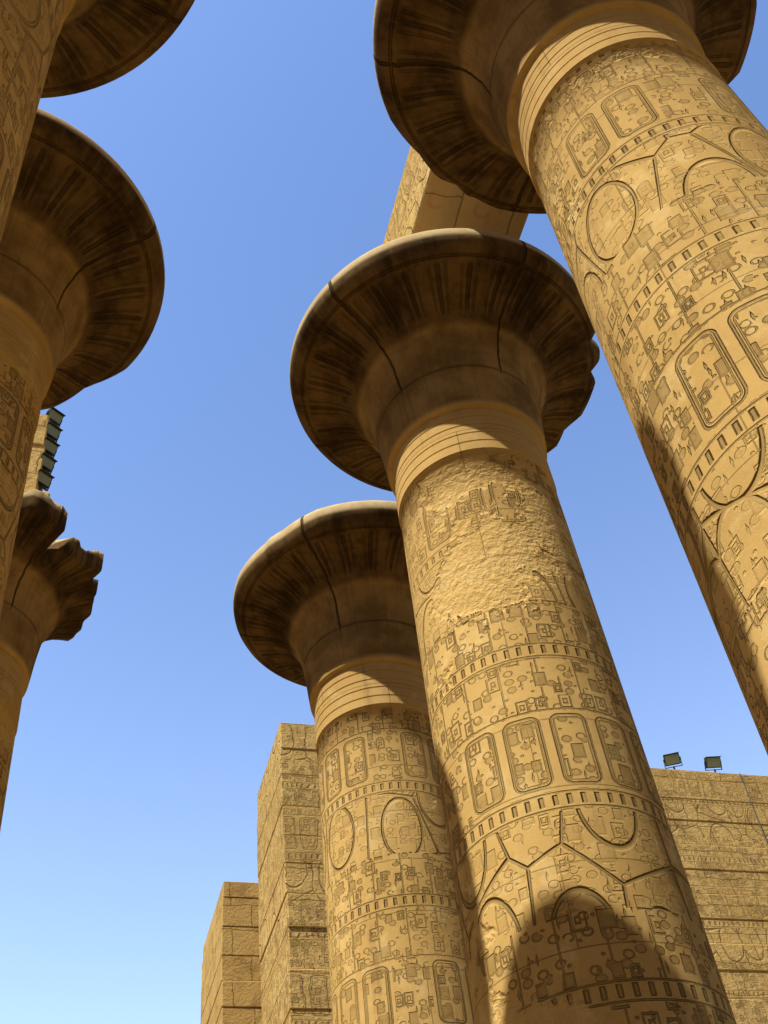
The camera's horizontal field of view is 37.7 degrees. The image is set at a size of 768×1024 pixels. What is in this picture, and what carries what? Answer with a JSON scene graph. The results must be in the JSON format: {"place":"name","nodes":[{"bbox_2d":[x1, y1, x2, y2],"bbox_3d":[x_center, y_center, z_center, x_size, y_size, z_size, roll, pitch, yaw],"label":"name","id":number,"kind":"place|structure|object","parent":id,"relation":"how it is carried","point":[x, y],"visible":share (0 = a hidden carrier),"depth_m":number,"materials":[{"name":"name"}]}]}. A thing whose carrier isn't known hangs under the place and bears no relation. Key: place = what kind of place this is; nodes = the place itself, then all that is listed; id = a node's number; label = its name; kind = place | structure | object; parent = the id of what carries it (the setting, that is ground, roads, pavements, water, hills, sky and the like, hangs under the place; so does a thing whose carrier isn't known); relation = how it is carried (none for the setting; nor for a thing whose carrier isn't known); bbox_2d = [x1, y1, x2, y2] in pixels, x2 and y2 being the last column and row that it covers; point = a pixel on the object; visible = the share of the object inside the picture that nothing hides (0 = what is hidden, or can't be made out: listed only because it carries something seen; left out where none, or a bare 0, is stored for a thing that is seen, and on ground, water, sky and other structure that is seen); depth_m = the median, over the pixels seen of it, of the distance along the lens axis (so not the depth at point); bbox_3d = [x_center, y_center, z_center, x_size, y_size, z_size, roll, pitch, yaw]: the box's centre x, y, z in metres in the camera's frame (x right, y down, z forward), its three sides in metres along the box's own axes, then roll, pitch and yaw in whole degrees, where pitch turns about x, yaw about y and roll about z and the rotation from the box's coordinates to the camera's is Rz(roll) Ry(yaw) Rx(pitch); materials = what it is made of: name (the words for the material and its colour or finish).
{"place":"outdoors","nodes":[
{"label":"outdoors","id":0,"kind":"place"},
{"bbox_2d":[0,489,103,829],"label":"broken column","id":1,"kind":"structure","parent":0,"point":[51,588],"depth_m":24.32,"materials":[{"name":"stone"}]},
{"bbox_2d":[24,489,49,496],"bbox_3d":[-9.395,0.772,26.460,2.700,1.250,2.700,7,-49,-14],"label":"abacus","id":2,"kind":"object","parent":1,"relation":"on","point":[46,493],"visible":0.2,"depth_m":26.29,"materials":[{"name":"stone"}]},
{"bbox_2d":[25,414,49,491],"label":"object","id":3,"kind":"structure","parent":2,"relation":"on","point":[36,459],"depth_m":27.77,"materials":[{"name":"stone"}]},
{"bbox_3d":[-8.468,-1.412,28.232,0.076,3.700,0.080,7,-49,-14],"label":"lamp bar","id":4,"kind":"object","parent":3,"relation":"attached to","visible":0},
{"bbox_2d":[38,468,54,490],"bbox_3d":[-8.289,-0.781,27.352,0.220,0.352,0.460,-18,-44,39],"label":"floodlight","id":5,"kind":"object","parent":4,"relation":"attached to","point":[45,479],"visible":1,"depth_m":27.35,"materials":[{"name":"metal"}]},
{"bbox_2d":[41,452,57,473],"bbox_3d":[-8.351,-1.198,27.807,0.220,0.352,0.460,-18,-44,39],"label":"floodlight","id":6,"kind":"object","parent":4,"relation":"attached to","point":[49,462],"visible":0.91,"depth_m":27.81,"materials":[{"name":"metal"}]},
{"bbox_2d":[44,437,60,457],"bbox_3d":[-8.413,-1.615,28.262,0.220,0.352,0.460,-18,-44,39],"label":"floodlight","id":7,"kind":"object","parent":4,"relation":"attached to","point":[51,446],"visible":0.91,"depth_m":28.27,"materials":[{"name":"metal"}]},
{"bbox_2d":[46,421,62,442],"bbox_3d":[-8.475,-2.032,28.716,0.220,0.352,0.460,-18,-44,39],"label":"floodlight","id":8,"kind":"object","parent":4,"relation":"attached to","point":[54,431],"visible":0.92,"depth_m":28.72,"materials":[{"name":"metal"}]},
{"bbox_2d":[45,407,65,427],"bbox_3d":[-8.537,-2.449,29.171,0.220,0.352,0.460,-18,-44,39],"label":"floodlight","id":9,"kind":"object","parent":4,"relation":"attached to","point":[56,416],"visible":0.86,"depth_m":29.16,"materials":[{"name":"metal"}]},
{"bbox_2d":[0,108,164,616],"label":"column","id":10,"kind":"structure","parent":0,"point":[82,277],"depth_m":19.19,"materials":[{"name":"stone"}]},
{"bbox_2d":[0,0,194,241],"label":"column","id":11,"kind":"structure","parent":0,"point":[52,48],"depth_m":16.95,"materials":[{"name":"stone"}]},
{"bbox_2d":[233,500,474,1023],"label":"column","id":12,"kind":"structure","parent":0,"point":[323,610],"depth_m":23.09,"materials":[{"name":"stone"}]},
{"bbox_2d":[0,0,767,1023],"label":"sky","id":13,"kind":"structure","parent":0,"point":[262,147],"materials":[{"name":"blue"}]},
{"bbox_2d":[289,228,736,1023],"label":"column","id":14,"kind":"structure","parent":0,"point":[441,384],"depth_m":16.58,"materials":[{"name":"stone"}]},
{"bbox_2d":[373,0,767,754],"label":"column","id":15,"kind":"structure","parent":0,"point":[623,144],"depth_m":12.69,"materials":[{"name":"stone"}]},
{"bbox_2d":[650,768,767,1023],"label":"pylon wall","id":16,"kind":"structure","parent":0,"point":[719,839],"depth_m":40.53,"materials":[{"name":"stone"}]},
{"bbox_2d":[663,752,682,768],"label":"floodlight","id":17,"kind":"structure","parent":16,"relation":"on","point":[670,759],"depth_m":44.30,"materials":[{"name":"metal"}]},
{"bbox_2d":[704,756,721,770],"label":"floodlight","id":18,"kind":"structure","parent":16,"relation":"on","point":[712,761],"depth_m":44.74,"materials":[{"name":"metal"}]},
{"bbox_2d":[739,773,767,845],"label":"floodlight drop cable","id":19,"kind":"object","parent":16,"relation":"attached to","point":[754,810],"visible":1,"depth_m":42.72,"materials":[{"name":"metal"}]},
{"label":"ground","id":20,"kind":"structure","parent":0,"visible":0},
{"bbox_2d":[200,881,261,1023],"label":"stone wall","id":21,"kind":"structure","parent":20,"relation":"on","point":[231,981],"depth_m":39.13,"materials":[{"name":"stone"}]},
{"bbox_2d":[257,723,331,1023],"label":"stone wall","id":22,"kind":"structure","parent":20,"relation":"on","point":[294,960],"depth_m":33.16,"materials":[{"name":"stone"}]},
{"bbox_3d":[2.917,-8.640,19.511,2.700,1.250,2.700,7,-49,-14],"label":"abacus","id":23,"kind":"object","parent":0,"visible":0},
{"bbox_2d":[383,146,528,243],"bbox_3d":[1.755,-6.921,23.316,2.240,2.250,7.890,7,-49,-14],"label":"architrave","id":24,"kind":"object","parent":23,"relation":"on","point":[427,199],"visible":0.07,"depth_m":22.73,"materials":[{"name":"stone"}]}
]}

